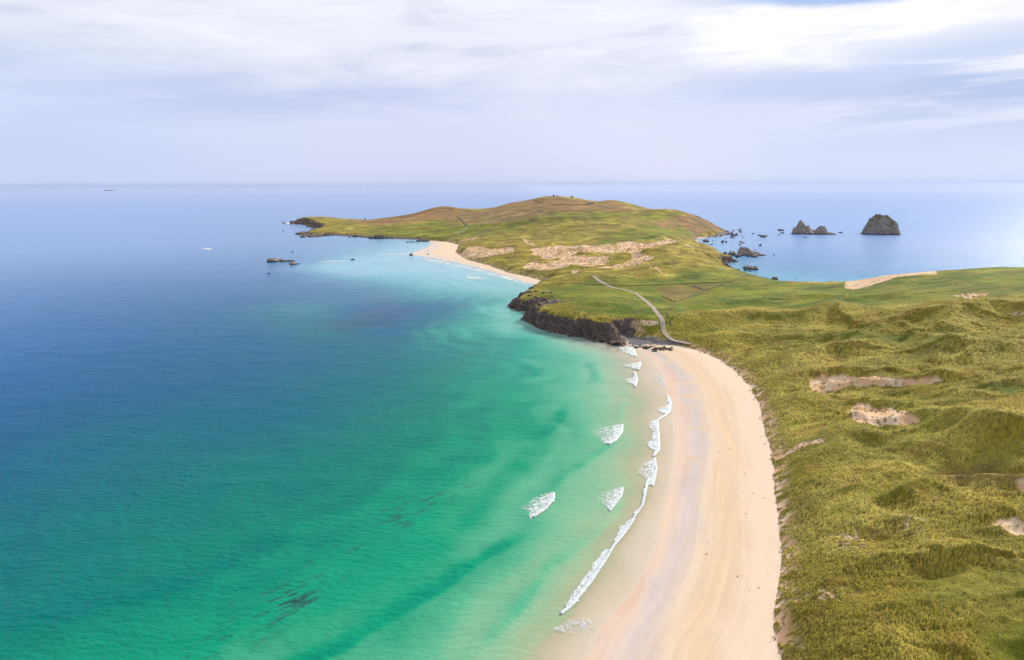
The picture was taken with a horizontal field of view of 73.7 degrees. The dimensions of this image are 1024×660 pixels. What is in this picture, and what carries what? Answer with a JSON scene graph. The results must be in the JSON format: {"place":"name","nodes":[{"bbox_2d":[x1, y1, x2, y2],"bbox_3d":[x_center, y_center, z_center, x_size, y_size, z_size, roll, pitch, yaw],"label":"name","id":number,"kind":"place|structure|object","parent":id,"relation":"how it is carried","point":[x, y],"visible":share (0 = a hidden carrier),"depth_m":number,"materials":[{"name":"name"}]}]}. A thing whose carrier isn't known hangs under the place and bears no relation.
{"place":"outdoors","nodes":[
{"label":"outdoors","id":0,"kind":"place"},
{"bbox_2d":[291,196,728,352],"bbox_3d":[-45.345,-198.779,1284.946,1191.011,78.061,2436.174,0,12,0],"label":"headland","id":1,"kind":"structure","parent":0,"point":[607,314],"depth_m":950.09,"materials":[{"name":"green plant"}]},
{"bbox_2d":[456,216,467,233],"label":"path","id":2,"kind":"structure","parent":1,"relation":"on","point":[464,223],"depth_m":1456.67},
{"bbox_2d":[456,236,685,276],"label":"sparse grass tufts","id":3,"kind":"object","parent":1,"relation":"on","point":[672,240],"visible":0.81,"depth_m":967.36,"materials":[{"name":"plant"}]},
{"bbox_2d":[559,275,757,285],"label":"stone wall","id":4,"kind":"structure","parent":1,"relation":"on","point":[657,284],"depth_m":650.20,"materials":[{"name":"grey stone"}]},
{"bbox_2d":[667,303,676,325],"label":"stone wall","id":5,"kind":"structure","parent":1,"relation":"on","point":[668,315],"depth_m":500.48,"materials":[{"name":"grey stone"}]},
{"bbox_2d":[679,283,724,300],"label":"stone wall","id":6,"kind":"structure","parent":1,"relation":"on","point":[701,291],"depth_m":616.21,"materials":[{"name":"grey stone"}]},
{"bbox_2d":[0,182,1023,659],"bbox_3d":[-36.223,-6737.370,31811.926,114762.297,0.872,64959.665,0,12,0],"label":"sea","id":7,"kind":"structure","parent":0,"point":[232,444],"depth_m":334.44,"materials":[{"name":"liquid"}]},
{"bbox_2d":[267,258,278,261],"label":"sea rock","id":8,"kind":"object","parent":7,"relation":"in","point":[272,260],"visible":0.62,"depth_m":982.77,"materials":[{"name":"grey stone"}]},
{"bbox_2d":[424,258,530,284],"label":"surf line","id":9,"kind":"object","parent":7,"relation":"on","point":[506,277],"visible":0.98,"depth_m":878.86,"materials":[{"name":"liquid"}]},
{"bbox_2d":[524,492,554,518],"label":"breaking wave","id":10,"kind":"object","parent":7,"relation":"on","point":[549,500],"visible":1,"depth_m":238.44,"materials":[{"name":"liquid"}]},
{"bbox_2d":[554,618,593,631],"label":"foam patch","id":11,"kind":"object","parent":7,"relation":"on","point":[583,624],"visible":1,"depth_m":173.69,"materials":[{"name":"white liquid"}]},
{"bbox_2d":[560,545,614,613],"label":"surf line","id":12,"kind":"object","parent":7,"relation":"on","point":[598,563],"visible":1,"depth_m":192.90,"materials":[{"name":"liquid"}]},
{"bbox_2d":[598,424,623,443],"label":"breaking wave","id":13,"kind":"object","parent":7,"relation":"on","point":[617,434],"visible":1,"depth_m":304.71,"materials":[{"name":"liquid"}]},
{"bbox_2d":[601,487,623,509],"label":"breaking wave","id":14,"kind":"object","parent":7,"relation":"on","point":[614,501],"visible":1,"depth_m":242.39,"materials":[{"name":"liquid"}]},
{"bbox_2d":[612,517,634,545],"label":"surf line","id":15,"kind":"object","parent":7,"relation":"on","point":[623,530],"visible":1,"depth_m":219.75,"materials":[{"name":"liquid"}]},
{"bbox_2d":[620,347,636,355],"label":"breaking wave","id":16,"kind":"object","parent":7,"relation":"on","point":[630,350],"visible":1,"depth_m":456.40,"materials":[{"name":"liquid"}]},
{"bbox_2d":[625,371,637,386],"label":"breaking wave","id":17,"kind":"object","parent":7,"relation":"on","point":[634,381],"visible":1,"depth_m":387.36,"materials":[{"name":"liquid"}]},
{"bbox_2d":[624,362,641,369],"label":"breaking wave","id":18,"kind":"object","parent":7,"relation":"on","point":[637,365],"visible":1,"depth_m":418.80,"materials":[{"name":"liquid"}]},
{"bbox_2d":[633,480,648,516],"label":"surf line","id":19,"kind":"object","parent":7,"relation":"on","point":[636,512],"visible":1,"depth_m":241.78,"materials":[{"name":"liquid"}]},
{"bbox_2d":[639,457,656,485],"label":"surf line","id":20,"kind":"object","parent":7,"relation":"on","point":[652,465],"visible":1,"depth_m":265.58,"materials":[{"name":"liquid"}]},
{"bbox_2d":[647,420,659,455],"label":"surf line","id":21,"kind":"object","parent":7,"relation":"on","point":[656,442],"visible":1,"depth_m":299.18,"materials":[{"name":"liquid"}]},
{"bbox_2d":[657,395,671,419],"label":"surf line","id":22,"kind":"object","parent":7,"relation":"on","point":[668,407],"visible":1,"depth_m":337.96,"materials":[{"name":"liquid"}]},
{"bbox_2d":[737,247,765,255],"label":"wedge islet","id":23,"kind":"object","parent":7,"relation":"in","point":[744,251],"visible":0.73,"depth_m":1044.49,"materials":[{"name":"grey stone"}]},
{"bbox_2d":[744,265,758,269],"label":"sea rock","id":24,"kind":"object","parent":7,"relation":"in","point":[747,267],"visible":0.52,"depth_m":874.97,"materials":[{"name":"grey stone"}]},
{"bbox_2d":[791,220,815,234],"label":"sea stack","id":25,"kind":"object","parent":7,"relation":"in","point":[801,227],"visible":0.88,"depth_m":1465.47,"materials":[{"name":"grey stone"}]},
{"bbox_2d":[815,226,836,234],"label":"sea stack","id":26,"kind":"object","parent":7,"relation":"in","point":[820,230],"visible":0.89,"depth_m":1454.94,"materials":[{"name":"grey stone"}]},
{"bbox_2d":[861,214,900,234],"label":"sea stack","id":27,"kind":"object","parent":7,"relation":"in","point":[879,224],"visible":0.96,"depth_m":1446.00,"materials":[{"name":"grey stone"}]},
{"bbox_2d":[0,0,1023,186],"label":"sky","id":28,"kind":"structure","parent":0,"point":[93,92],"materials":[{"name":"white"}]},
{"bbox_2d":[290,218,737,344],"bbox_3d":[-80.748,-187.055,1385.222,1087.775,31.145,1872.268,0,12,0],"label":"cliff","id":29,"kind":"structure","parent":0,"point":[297,221],"depth_m":1149.90,"materials":[{"name":"stone"}]},
{"bbox_2d":[412,236,714,283],"bbox_3d":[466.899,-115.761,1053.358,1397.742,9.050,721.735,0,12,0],"label":"beach","id":30,"kind":"structure","parent":0,"point":[442,250],"depth_m":1032.27,"materials":[{"name":"beige sand"}]},
{"bbox_2d":[592,276,691,343],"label":"track","id":31,"kind":"structure","parent":0,"point":[662,324],"depth_m":503.77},
{"bbox_2d":[538,337,782,659],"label":"beach","id":32,"kind":"structure","parent":0,"point":[692,571],"depth_m":212.19,"materials":[{"name":"beige sand"}]},
{"bbox_2d":[625,327,685,345],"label":"pebbles","id":33,"kind":"object","parent":32,"relation":"on","point":[633,340],"visible":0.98,"depth_m":473.85,"materials":[{"name":"grey stone"}]},
{"bbox_2d":[665,251,1023,659],"bbox_3d":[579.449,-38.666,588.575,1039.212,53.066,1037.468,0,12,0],"label":"dunes","id":34,"kind":"structure","parent":0,"point":[748,312],"depth_m":245.79,"materials":[{"name":"green plant"}]},
{"bbox_2d":[631,293,1018,653],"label":"sparse grass tufts","id":35,"kind":"object","parent":34,"relation":"on","point":[966,295],"visible":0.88,"depth_m":284.65,"materials":[{"name":"green plant"}]}
]}

